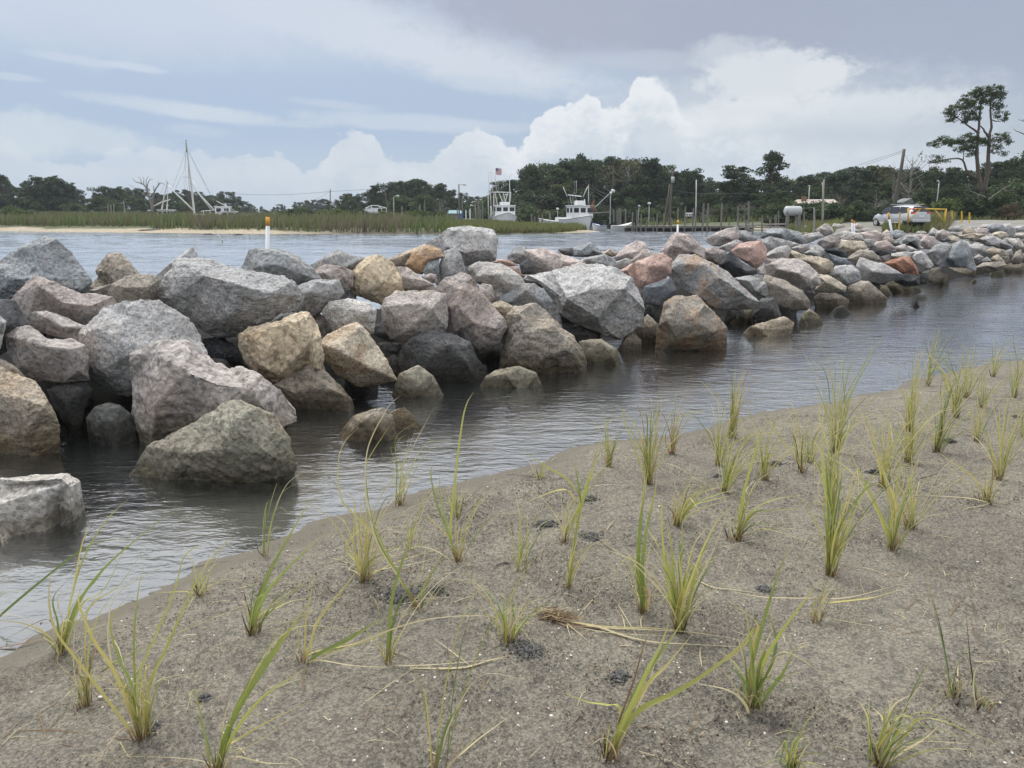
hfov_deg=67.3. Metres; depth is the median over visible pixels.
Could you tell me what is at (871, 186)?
tree
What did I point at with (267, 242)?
channel marker
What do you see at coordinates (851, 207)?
shrub
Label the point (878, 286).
boulder
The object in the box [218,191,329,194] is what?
wire
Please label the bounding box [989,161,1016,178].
tree
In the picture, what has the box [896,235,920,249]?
boulder
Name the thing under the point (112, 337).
boulder
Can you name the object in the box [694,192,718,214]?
tree
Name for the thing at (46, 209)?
shrub
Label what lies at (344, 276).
boulder
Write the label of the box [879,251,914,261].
boulder
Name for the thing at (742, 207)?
tree
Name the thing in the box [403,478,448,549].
cordgrass plug
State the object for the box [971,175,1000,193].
tree
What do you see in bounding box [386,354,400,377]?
boulder
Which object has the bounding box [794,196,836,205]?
house
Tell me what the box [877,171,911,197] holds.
tree
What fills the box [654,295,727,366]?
boulder
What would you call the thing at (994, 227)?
boulder
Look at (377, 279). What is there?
boulder
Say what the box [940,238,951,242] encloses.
boulder
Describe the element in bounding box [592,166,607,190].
pine tree
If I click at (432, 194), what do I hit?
tree
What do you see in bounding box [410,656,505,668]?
straw
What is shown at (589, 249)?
boulder
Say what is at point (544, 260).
boulder
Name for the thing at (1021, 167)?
tree
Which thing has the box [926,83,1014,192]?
pine tree
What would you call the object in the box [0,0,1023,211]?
sky
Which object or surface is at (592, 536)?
worm cast heap
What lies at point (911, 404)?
cordgrass plug
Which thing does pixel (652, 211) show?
shrub
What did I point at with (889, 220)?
channel marker
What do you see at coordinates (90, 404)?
boulder
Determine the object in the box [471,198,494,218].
shrub
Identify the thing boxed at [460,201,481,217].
shrub
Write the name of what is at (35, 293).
boulder
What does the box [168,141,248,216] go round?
shrimp boat
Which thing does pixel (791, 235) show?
boulder
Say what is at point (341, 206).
tree
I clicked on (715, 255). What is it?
boulder
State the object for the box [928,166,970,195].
tree
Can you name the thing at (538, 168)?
tree
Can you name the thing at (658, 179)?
pine tree
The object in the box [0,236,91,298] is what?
boulder
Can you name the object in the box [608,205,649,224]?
shrub
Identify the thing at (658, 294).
boulder
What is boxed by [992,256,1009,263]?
boulder
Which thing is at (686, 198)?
tree
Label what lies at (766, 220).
shrub
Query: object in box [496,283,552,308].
boulder
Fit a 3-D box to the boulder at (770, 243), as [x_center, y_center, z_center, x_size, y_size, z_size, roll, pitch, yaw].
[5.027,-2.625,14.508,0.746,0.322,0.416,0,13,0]
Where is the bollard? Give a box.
[898,212,900,229]
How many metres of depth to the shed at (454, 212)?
118.42 m
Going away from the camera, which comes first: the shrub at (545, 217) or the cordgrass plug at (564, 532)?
the cordgrass plug at (564, 532)
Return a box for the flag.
[496,168,501,174]
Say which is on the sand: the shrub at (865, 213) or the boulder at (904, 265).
the boulder at (904, 265)
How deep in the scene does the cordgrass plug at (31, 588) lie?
3.18 m
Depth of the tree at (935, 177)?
104.94 m
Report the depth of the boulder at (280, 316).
7.84 m
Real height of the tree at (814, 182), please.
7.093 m
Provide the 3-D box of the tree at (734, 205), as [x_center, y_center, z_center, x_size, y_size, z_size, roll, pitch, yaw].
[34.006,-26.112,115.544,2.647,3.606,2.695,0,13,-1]
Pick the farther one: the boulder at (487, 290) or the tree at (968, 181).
the tree at (968, 181)
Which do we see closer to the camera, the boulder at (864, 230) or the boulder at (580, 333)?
the boulder at (580, 333)
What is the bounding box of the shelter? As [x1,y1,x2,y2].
[359,205,386,213]
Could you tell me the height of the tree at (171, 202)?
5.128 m
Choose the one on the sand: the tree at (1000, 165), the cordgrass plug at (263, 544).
the cordgrass plug at (263, 544)
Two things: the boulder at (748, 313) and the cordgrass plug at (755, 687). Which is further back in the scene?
the boulder at (748, 313)
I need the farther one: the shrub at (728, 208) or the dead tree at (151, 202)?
the dead tree at (151, 202)
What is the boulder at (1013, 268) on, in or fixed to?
on the sand
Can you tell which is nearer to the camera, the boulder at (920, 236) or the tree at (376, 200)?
the boulder at (920, 236)
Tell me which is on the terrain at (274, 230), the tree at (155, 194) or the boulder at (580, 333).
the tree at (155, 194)
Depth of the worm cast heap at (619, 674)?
2.61 m
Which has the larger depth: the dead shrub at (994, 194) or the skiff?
the skiff
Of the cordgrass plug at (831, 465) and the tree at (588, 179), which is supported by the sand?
the cordgrass plug at (831, 465)
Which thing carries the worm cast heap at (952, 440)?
on the sand
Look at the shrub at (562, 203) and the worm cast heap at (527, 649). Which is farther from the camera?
the shrub at (562, 203)
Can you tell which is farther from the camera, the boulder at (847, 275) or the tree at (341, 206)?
the tree at (341, 206)
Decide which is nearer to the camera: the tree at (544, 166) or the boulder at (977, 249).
the boulder at (977, 249)
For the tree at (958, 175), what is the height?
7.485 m
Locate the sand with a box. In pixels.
[0,248,1023,767]
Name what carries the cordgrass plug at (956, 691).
on the sand
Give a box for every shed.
[448,210,461,219]
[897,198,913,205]
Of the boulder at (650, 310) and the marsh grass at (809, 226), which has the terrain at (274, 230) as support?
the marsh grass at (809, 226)
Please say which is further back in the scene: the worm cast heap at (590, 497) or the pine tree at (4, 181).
the pine tree at (4, 181)
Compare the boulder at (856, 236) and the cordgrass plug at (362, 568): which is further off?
the boulder at (856, 236)
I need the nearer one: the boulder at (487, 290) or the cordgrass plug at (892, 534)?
the cordgrass plug at (892, 534)
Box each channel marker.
[265,217,269,248]
[887,213,892,231]
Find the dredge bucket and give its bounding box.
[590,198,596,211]
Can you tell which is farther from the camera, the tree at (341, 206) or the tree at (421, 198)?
the tree at (341, 206)
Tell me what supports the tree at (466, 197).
on the terrain at (274, 230)
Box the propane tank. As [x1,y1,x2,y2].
[784,205,801,230]
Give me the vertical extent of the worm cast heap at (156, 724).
0.040 m
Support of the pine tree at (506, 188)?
on the terrain at (274, 230)
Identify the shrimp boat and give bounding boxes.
[154,180,175,214]
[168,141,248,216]
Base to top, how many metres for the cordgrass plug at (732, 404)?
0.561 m
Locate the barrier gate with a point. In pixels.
(919, 209)
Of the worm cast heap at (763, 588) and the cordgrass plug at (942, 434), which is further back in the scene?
the cordgrass plug at (942, 434)
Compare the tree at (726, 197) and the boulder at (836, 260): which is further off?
the tree at (726, 197)
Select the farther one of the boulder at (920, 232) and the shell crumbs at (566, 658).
the boulder at (920, 232)
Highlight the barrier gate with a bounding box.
[907,208,946,222]
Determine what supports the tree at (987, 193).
on the terrain at (274, 230)
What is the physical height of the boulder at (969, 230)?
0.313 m
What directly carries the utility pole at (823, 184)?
on the terrain at (274, 230)
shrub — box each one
[0,205,23,214]
[6,197,45,212]
[10,208,31,215]
[38,199,62,211]
[60,201,87,211]
[80,204,93,211]
[100,200,128,211]
[168,200,191,212]
[227,204,240,211]
[238,207,247,212]
[277,208,302,216]
[294,207,314,214]
[315,205,332,210]
[317,209,334,216]
[327,207,347,215]
[346,208,366,215]
[367,199,392,210]
[374,210,390,216]
[386,194,421,212]
[406,209,427,218]
[423,198,452,212]
[424,210,446,217]
[451,198,469,217]
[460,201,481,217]
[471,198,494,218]
[476,209,492,219]
[487,188,559,213]
[515,204,540,221]
[518,206,553,221]
[535,196,574,210]
[536,208,565,220]
[553,206,566,217]
[575,188,644,210]
[590,211,605,224]
[592,205,616,223]
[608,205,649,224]
[630,207,672,223]
[652,194,693,217]
[664,208,688,221]
[709,203,735,214]
[711,208,730,221]
[731,207,753,221]
[739,207,762,220]
[759,203,780,217]
[760,204,802,225]
[767,204,812,223]
[782,199,807,222]
[791,203,841,220]
[803,204,847,220]
[829,202,853,220]
[845,205,860,220]
[849,199,886,221]
[873,197,892,214]
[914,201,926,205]
[930,197,967,216]
[956,192,998,219]
[965,189,1023,219]
[969,179,1014,199]
[980,179,1023,204]
[990,186,1023,203]
[995,202,1023,219]
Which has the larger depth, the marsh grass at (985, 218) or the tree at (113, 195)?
the tree at (113, 195)
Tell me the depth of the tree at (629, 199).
131.99 m
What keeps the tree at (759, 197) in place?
on the terrain at (274, 230)
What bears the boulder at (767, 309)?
on the sand
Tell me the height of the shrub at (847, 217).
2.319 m
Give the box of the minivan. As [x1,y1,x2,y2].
[873,204,930,226]
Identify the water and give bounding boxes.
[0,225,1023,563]
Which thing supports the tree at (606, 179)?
on the terrain at (274, 230)
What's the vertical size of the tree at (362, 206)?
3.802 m
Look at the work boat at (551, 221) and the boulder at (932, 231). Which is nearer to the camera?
the boulder at (932, 231)
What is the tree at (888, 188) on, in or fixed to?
on the terrain at (274, 230)
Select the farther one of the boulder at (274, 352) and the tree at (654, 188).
the tree at (654, 188)
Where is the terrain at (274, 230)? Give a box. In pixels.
[0,214,1023,237]
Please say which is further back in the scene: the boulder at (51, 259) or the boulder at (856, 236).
the boulder at (856, 236)
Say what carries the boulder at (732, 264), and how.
on the sand
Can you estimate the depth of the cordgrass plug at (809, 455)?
4.92 m
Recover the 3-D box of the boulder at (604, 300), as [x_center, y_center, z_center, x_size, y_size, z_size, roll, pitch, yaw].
[0.972,-1.062,9.746,1.342,0.968,1.250,-11,17,-42]
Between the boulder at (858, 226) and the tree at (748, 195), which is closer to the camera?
the boulder at (858, 226)
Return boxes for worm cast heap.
[127,719,163,743]
[196,692,212,703]
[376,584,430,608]
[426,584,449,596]
[502,632,556,668]
[524,519,576,531]
[578,530,603,542]
[584,495,600,503]
[605,668,631,686]
[710,473,723,477]
[748,582,775,593]
[750,460,795,466]
[860,468,893,474]
[943,437,956,443]
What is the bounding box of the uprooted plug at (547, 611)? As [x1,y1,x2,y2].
[534,604,735,646]
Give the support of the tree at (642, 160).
on the terrain at (274, 230)
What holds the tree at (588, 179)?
on the terrain at (274, 230)
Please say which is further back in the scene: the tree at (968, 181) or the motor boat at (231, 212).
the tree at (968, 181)
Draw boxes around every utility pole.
[664,184,669,224]
[668,171,676,224]
[821,179,824,222]
[892,149,905,205]
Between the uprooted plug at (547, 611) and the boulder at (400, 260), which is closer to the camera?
the uprooted plug at (547, 611)
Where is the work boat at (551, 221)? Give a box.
[539,217,566,222]
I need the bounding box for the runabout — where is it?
[592,220,616,229]
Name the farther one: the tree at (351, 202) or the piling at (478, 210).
the tree at (351, 202)
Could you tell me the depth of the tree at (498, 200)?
128.79 m
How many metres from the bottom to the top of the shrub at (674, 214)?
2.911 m
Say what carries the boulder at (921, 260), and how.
on the boulder at (924, 278)
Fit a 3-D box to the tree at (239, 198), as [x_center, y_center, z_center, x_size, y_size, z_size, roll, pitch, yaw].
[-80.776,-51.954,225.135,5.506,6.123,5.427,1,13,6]
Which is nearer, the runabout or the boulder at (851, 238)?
the boulder at (851, 238)
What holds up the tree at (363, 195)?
on the terrain at (274, 230)
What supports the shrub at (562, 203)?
on the terrain at (274, 230)
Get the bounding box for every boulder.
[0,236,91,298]
[0,299,28,355]
[0,316,5,348]
[0,359,26,377]
[0,367,63,474]
[0,473,86,567]
[4,325,89,382]
[12,276,116,324]
[23,311,83,340]
[45,335,60,339]
[47,381,91,438]
[78,299,207,396]
[85,394,93,408]
[86,403,139,466]
[89,273,160,302]
[90,252,139,292]
[106,400,296,501]
[129,339,296,455]
[152,257,301,338]
[156,247,198,278]
[202,337,243,367]
[211,358,230,368]
[237,311,324,383]
[240,248,321,284]
[271,311,296,321]
[273,365,356,429]
[297,279,344,315]
[311,249,364,269]
[312,314,327,338]
[315,264,353,289]
[321,298,376,333]
[321,322,396,386]
[327,407,400,459]
[339,290,356,299]
[343,380,380,407]
[350,254,403,304]
[374,322,388,337]
[377,342,401,354]
[380,290,448,341]
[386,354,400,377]
[388,244,437,266]
[389,365,448,414]
[390,407,428,446]
[395,266,434,290]
[397,330,486,399]
[405,245,442,274]
[422,273,436,282]
[423,259,438,274]
[426,226,497,265]
[433,272,506,354]
[436,247,465,285]
[468,261,524,300]
[472,366,545,405]
[476,343,503,363]
[479,283,493,301]
[492,259,518,265]
[492,300,512,320]
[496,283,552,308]
[499,303,587,389]
[505,265,525,282]
[507,246,526,263]
[519,257,537,274]
[523,262,644,339]
[524,248,584,272]
[545,303,562,327]
[558,247,573,255]
[561,316,572,322]
[563,326,600,343]
[573,242,602,256]
[579,339,624,379]
[580,254,619,266]
[603,249,617,256]
[614,240,648,263]
[616,258,632,268]
[617,332,641,363]
[621,252,671,295]
[632,249,654,262]
[636,314,657,343]
[641,278,676,307]
[642,298,658,316]
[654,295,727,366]
[660,232,705,261]
[669,254,759,310]
[704,226,738,246]
[704,246,726,264]
[718,239,742,251]
[718,251,756,277]
[723,310,744,323]
[730,241,766,268]
[730,309,755,331]
[735,274,768,297]
[738,230,757,242]
[741,316,793,339]
[752,297,781,323]
[757,258,820,293]
[761,228,804,243]
[761,236,799,252]
[761,275,809,311]
[767,245,790,258]
[779,308,796,316]
[789,250,833,273]
[791,244,809,253]
[799,309,823,331]
[801,243,829,259]
[802,232,823,243]
[814,293,848,308]
[815,223,834,235]
[815,274,846,292]
[817,235,840,248]
[824,247,848,257]
[827,253,853,267]
[828,265,860,285]
[830,305,850,321]
[832,223,841,227]
[833,231,863,240]
[836,285,848,297]
[838,239,867,255]
[842,236,854,240]
[847,249,880,264]
[847,281,886,303]
[853,223,863,228]
[856,257,901,283]
[859,228,870,232]
[861,230,885,242]
[861,239,874,247]
[868,240,896,250]
[872,283,880,289]
[874,249,897,255]
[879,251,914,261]
[879,285,891,294]
[881,236,896,242]
[884,256,917,275]
[885,281,921,292]
[889,230,905,239]
[894,274,919,286]
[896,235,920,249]
[896,244,907,251]
[906,242,917,249]
[907,246,917,251]
[910,301,919,306]
[911,250,933,271]
[915,234,926,238]
[916,231,926,234]
[918,272,928,284]
[920,235,937,249]
[923,267,948,283]
[926,243,951,266]
[927,228,937,236]
[935,229,950,241]
[939,240,975,269]
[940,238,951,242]
[948,227,958,231]
[948,238,957,242]
[949,232,958,236]
[949,266,976,275]
[958,233,986,238]
[962,227,975,234]
[968,244,988,261]
[973,254,982,260]
[974,227,988,233]
[976,262,1005,274]
[977,257,990,261]
[978,235,1009,247]
[987,223,1005,232]
[987,248,1008,256]
[989,270,1004,275]
[990,254,1006,265]
[991,231,1008,239]
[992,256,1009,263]
[1000,246,1012,249]
[1000,263,1023,272]
[1003,223,1015,237]
[1005,238,1023,250]
[1005,249,1012,255]
[1011,233,1023,238]
[1011,249,1022,263]
[1015,225,1023,231]
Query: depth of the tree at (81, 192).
190.41 m
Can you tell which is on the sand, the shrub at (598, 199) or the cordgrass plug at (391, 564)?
the cordgrass plug at (391, 564)
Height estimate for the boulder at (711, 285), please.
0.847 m
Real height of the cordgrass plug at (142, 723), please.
0.740 m
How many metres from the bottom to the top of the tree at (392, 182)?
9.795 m
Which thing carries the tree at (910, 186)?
on the terrain at (274, 230)
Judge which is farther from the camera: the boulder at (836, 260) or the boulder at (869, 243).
the boulder at (869, 243)
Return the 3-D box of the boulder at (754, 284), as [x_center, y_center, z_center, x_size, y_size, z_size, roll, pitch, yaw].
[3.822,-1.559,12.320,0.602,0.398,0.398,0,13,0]
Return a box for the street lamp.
[458,184,465,219]
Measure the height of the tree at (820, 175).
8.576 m
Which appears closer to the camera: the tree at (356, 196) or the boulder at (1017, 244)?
the boulder at (1017, 244)
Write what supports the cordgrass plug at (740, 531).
on the sand
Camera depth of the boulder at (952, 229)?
22.36 m
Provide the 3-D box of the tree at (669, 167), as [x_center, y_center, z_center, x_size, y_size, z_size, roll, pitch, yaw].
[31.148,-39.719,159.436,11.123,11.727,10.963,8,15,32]
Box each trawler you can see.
[487,169,516,220]
[558,181,592,228]
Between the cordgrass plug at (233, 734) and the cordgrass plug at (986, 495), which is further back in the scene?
the cordgrass plug at (986, 495)
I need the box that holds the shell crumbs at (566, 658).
[30,442,1021,765]
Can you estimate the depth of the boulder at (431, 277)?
8.86 m
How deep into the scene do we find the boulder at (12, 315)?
5.81 m
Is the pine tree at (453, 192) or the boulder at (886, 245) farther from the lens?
the pine tree at (453, 192)
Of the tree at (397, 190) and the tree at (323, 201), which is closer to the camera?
the tree at (397, 190)
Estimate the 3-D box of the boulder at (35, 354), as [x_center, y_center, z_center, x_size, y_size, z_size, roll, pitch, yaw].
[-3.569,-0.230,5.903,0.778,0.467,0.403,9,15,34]
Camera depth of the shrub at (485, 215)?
114.41 m
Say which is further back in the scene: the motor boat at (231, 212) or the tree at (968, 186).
the motor boat at (231, 212)
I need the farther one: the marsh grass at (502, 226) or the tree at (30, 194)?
the tree at (30, 194)
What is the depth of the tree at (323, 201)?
334.99 m
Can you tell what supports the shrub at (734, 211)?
on the terrain at (274, 230)
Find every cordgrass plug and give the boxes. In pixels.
[0,498,176,658]
[0,539,122,616]
[39,541,148,713]
[48,540,245,763]
[91,608,316,767]
[160,538,252,614]
[187,604,353,767]
[240,499,329,635]
[256,473,300,557]
[292,566,488,667]
[295,419,453,583]
[337,398,476,611]
[350,393,529,561]
[353,527,503,665]
[382,415,450,506]
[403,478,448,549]
[409,581,541,767]
[430,480,500,517]
[463,541,568,646]
[496,493,577,571]
[522,457,548,479]
[524,439,622,590]
[542,447,617,544]
[565,612,756,762]
[586,460,747,615]
[587,394,710,484]
[589,411,631,466]
[599,501,740,633]
[638,394,707,454]
[659,475,736,526]
[666,393,770,465]
[682,540,831,714]
[697,368,809,438]
[708,415,805,493]
[718,414,811,542]
[727,399,883,503]
[733,405,870,480]
[733,581,900,626]
[763,394,886,473]
[763,710,826,767]
[790,331,916,453]
[792,417,871,462]
[796,423,957,576]
[822,400,949,551]
[843,655,995,767]
[848,400,949,487]
[854,341,1022,430]
[859,408,1002,529]
[885,388,1016,463]
[894,357,1010,452]
[917,337,1016,397]
[917,451,1019,510]
[917,568,996,704]
[918,329,964,385]
[920,340,1004,417]
[955,362,1010,407]
[961,368,1023,480]
[964,385,1019,442]
[964,603,998,711]
[978,328,1015,376]
[979,335,1023,397]
[999,328,1023,368]
[1003,374,1023,437]
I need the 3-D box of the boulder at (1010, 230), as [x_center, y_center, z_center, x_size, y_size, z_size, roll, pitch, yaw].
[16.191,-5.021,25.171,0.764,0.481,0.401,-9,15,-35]
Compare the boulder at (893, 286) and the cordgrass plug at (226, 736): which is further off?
the boulder at (893, 286)
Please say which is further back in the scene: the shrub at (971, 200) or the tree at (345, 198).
the tree at (345, 198)
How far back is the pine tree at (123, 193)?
197.53 m
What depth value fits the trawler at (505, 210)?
90.32 m
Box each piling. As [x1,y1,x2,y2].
[477,200,478,219]
[618,208,619,224]
[737,206,738,226]
[747,201,749,231]
[799,212,800,231]
[802,211,804,232]
[813,207,814,232]
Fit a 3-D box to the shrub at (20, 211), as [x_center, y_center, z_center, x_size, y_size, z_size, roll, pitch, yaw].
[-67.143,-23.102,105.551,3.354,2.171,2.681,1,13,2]
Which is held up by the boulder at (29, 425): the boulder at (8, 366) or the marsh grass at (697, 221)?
the boulder at (8, 366)
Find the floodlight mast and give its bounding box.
[589,189,614,223]
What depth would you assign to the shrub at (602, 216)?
113.34 m
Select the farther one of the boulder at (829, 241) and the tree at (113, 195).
the tree at (113, 195)
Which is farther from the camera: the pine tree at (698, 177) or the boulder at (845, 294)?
the pine tree at (698, 177)
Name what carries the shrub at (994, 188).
on the terrain at (274, 230)
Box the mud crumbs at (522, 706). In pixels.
[0,414,1023,767]
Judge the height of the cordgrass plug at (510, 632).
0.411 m
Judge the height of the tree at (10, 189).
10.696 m
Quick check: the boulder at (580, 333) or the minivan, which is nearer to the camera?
the boulder at (580, 333)
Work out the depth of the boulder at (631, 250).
12.21 m
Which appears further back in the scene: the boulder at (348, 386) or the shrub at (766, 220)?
the shrub at (766, 220)
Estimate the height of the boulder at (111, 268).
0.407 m
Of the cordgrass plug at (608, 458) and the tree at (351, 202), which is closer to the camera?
the cordgrass plug at (608, 458)
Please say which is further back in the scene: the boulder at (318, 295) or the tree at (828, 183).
the tree at (828, 183)
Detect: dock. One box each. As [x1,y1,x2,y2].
[624,203,755,230]
[728,216,786,233]
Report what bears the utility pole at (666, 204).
on the terrain at (274, 230)
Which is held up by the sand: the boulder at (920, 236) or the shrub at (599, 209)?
the boulder at (920, 236)
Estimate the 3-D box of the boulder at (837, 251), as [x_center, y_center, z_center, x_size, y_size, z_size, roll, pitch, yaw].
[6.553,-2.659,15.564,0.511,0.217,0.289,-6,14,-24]
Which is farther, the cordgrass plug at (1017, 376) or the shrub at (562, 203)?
the shrub at (562, 203)
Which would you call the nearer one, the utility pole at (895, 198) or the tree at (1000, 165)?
the utility pole at (895, 198)
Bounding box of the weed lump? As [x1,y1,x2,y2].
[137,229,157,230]
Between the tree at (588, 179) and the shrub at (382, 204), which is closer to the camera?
the tree at (588, 179)
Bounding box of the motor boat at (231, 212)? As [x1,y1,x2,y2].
[220,211,237,215]
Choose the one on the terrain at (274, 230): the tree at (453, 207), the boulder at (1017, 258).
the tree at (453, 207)
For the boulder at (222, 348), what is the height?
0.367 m
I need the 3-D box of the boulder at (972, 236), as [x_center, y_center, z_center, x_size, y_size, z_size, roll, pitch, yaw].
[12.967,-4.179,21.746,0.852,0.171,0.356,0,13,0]
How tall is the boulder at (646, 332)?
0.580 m
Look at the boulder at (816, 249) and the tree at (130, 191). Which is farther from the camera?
the tree at (130, 191)
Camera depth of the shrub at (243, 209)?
211.79 m
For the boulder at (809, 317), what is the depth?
11.99 m
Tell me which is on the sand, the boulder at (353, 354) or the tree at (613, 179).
the boulder at (353, 354)
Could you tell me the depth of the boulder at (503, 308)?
8.78 m
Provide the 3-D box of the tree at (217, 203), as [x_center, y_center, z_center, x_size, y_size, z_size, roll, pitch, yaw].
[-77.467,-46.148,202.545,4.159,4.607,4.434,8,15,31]
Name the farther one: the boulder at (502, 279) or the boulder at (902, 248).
the boulder at (902, 248)
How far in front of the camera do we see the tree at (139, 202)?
199.63 m
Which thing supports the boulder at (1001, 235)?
on the sand
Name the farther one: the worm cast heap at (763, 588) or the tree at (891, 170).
the tree at (891, 170)
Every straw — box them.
[0,639,40,647]
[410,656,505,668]
[458,716,509,756]
[696,579,753,592]
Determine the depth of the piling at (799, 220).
66.48 m
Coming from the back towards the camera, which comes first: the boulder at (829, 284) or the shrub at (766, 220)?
the shrub at (766, 220)
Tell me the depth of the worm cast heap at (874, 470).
4.72 m
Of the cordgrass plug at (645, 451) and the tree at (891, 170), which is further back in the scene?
the tree at (891, 170)
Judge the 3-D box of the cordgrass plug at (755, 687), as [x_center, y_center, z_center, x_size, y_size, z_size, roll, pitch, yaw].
[0.742,0.769,2.357,0.412,0.580,0.297,-2,13,-9]
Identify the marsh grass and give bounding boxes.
[0,209,455,233]
[442,218,586,233]
[639,214,768,225]
[789,215,844,232]
[881,209,958,232]
[955,214,1023,219]
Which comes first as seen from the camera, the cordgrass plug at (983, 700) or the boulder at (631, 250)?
the cordgrass plug at (983, 700)
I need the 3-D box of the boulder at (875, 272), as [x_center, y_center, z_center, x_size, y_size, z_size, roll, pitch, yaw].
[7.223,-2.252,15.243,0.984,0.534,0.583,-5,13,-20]
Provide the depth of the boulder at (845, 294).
14.50 m
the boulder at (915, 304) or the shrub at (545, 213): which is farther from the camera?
the shrub at (545, 213)
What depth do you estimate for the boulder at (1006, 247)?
21.99 m
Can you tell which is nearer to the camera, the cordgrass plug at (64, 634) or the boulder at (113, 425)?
the cordgrass plug at (64, 634)
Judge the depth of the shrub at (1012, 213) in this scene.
71.81 m
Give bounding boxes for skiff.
[607,222,631,230]
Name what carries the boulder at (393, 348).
on the sand
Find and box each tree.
[0,174,10,199]
[0,194,18,206]
[1,196,25,210]
[2,175,14,200]
[11,187,24,196]
[16,175,75,210]
[38,179,74,211]
[47,198,71,211]
[57,190,80,205]
[61,182,80,202]
[64,189,86,204]
[79,196,87,203]
[83,199,103,212]
[86,186,120,209]
[92,196,112,211]
[101,187,121,207]
[115,186,131,203]
[121,195,140,211]
[124,187,139,210]
[128,176,163,212]
[131,188,151,210]
[135,197,150,213]
[144,200,164,212]
[148,192,161,211]
[154,194,174,209]
[163,198,176,209]
[168,193,184,205]
[170,189,196,208]
[180,202,197,211]
[190,191,206,211]
[196,199,215,212]
[204,195,222,209]
[211,200,223,211]
[213,191,240,205]
[227,196,243,208]
[241,201,252,211]
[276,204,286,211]
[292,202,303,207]
[307,199,319,210]
[307,203,318,211]
[315,199,328,209]
[335,193,351,209]
[336,202,346,209]
[343,199,361,211]
[346,193,361,209]
[358,202,366,211]
[359,192,369,207]
[362,185,384,204]
[367,197,383,211]
[376,181,397,197]
[379,185,396,205]
[388,196,405,212]
[389,180,415,208]
[402,178,431,201]
[413,193,436,211]
[424,184,445,211]
[431,183,451,204]
[431,200,449,211]
[440,196,460,213]
[446,189,460,199]
[457,192,468,201]
[467,196,480,203]
[484,194,506,215]
[488,180,510,203]
[489,197,518,212]
[497,179,518,195]
[510,180,526,205]
[515,163,545,194]
[517,164,548,195]
[533,188,546,207]
[539,162,556,169]
[541,158,595,189]
[543,166,577,195]
[545,183,578,210]
[561,152,602,192]
[567,158,598,190]
[569,188,596,204]
[583,156,642,211]
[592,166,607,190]
[594,159,641,210]
[598,156,620,185]
[601,156,631,181]
[604,161,648,204]
[612,184,655,218]
[613,178,639,220]
[629,157,658,184]
[631,180,663,208]
[634,157,668,205]
[644,165,666,185]
[656,168,695,215]
[659,163,676,184]
[664,185,701,217]
[675,174,687,193]
[680,168,706,212]
[692,180,719,211]
[694,189,707,215]
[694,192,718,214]
[697,207,715,222]
[708,192,733,204]
[710,165,762,220]
[710,200,728,211]
[716,184,735,201]
[729,199,745,209]
[731,203,760,222]
[739,179,778,209]
[739,190,758,207]
[744,192,775,216]
[754,150,789,193]
[768,190,799,205]
[774,178,804,198]
[779,174,826,198]
[793,178,821,192]
[798,186,826,198]
[811,171,845,186]
[820,166,880,206]
[821,173,853,189]
[824,187,846,204]
[833,193,850,202]
[851,182,881,205]
[854,165,895,202]
[859,185,901,204]
[864,187,889,213]
[874,166,919,190]
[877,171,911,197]
[878,165,915,200]
[878,180,907,200]
[886,151,937,199]
[896,170,937,195]
[906,187,947,207]
[924,170,960,195]
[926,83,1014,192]
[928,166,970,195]
[928,184,968,205]
[932,187,945,198]
[941,167,963,185]
[942,189,975,208]
[956,170,973,183]
[957,170,990,194]
[959,183,989,196]
[969,162,1002,180]
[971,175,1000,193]
[979,192,995,199]
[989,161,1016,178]
[992,162,1016,185]
[998,150,1023,185]
[1017,165,1023,177]
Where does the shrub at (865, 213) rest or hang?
on the terrain at (274, 230)
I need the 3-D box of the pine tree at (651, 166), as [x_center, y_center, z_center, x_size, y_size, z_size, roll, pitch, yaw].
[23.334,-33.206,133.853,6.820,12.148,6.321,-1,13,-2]
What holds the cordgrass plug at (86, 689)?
on the sand
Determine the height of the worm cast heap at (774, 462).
0.038 m
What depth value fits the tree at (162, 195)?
221.52 m
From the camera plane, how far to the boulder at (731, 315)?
12.16 m
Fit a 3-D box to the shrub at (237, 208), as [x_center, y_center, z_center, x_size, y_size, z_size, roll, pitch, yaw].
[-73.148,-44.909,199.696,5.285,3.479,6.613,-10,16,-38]
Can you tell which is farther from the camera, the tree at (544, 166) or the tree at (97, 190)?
the tree at (97, 190)
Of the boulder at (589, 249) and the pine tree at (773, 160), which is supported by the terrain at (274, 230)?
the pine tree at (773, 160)
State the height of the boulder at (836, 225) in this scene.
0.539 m
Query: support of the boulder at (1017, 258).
on the sand
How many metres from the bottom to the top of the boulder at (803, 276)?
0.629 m
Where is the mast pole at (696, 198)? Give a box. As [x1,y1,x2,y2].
[694,180,696,224]
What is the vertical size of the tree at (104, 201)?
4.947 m
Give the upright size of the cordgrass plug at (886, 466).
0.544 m
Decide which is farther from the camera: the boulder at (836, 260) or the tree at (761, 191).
the tree at (761, 191)
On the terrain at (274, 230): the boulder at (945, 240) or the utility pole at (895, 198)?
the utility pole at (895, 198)
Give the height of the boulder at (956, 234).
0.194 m
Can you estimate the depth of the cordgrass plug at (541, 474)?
4.81 m
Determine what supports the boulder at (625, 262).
on the boulder at (654, 268)
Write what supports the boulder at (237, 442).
on the sand
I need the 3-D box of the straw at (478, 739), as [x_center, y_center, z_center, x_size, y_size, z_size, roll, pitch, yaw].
[-0.080,1.063,2.335,0.009,0.002,0.254,10,16,38]

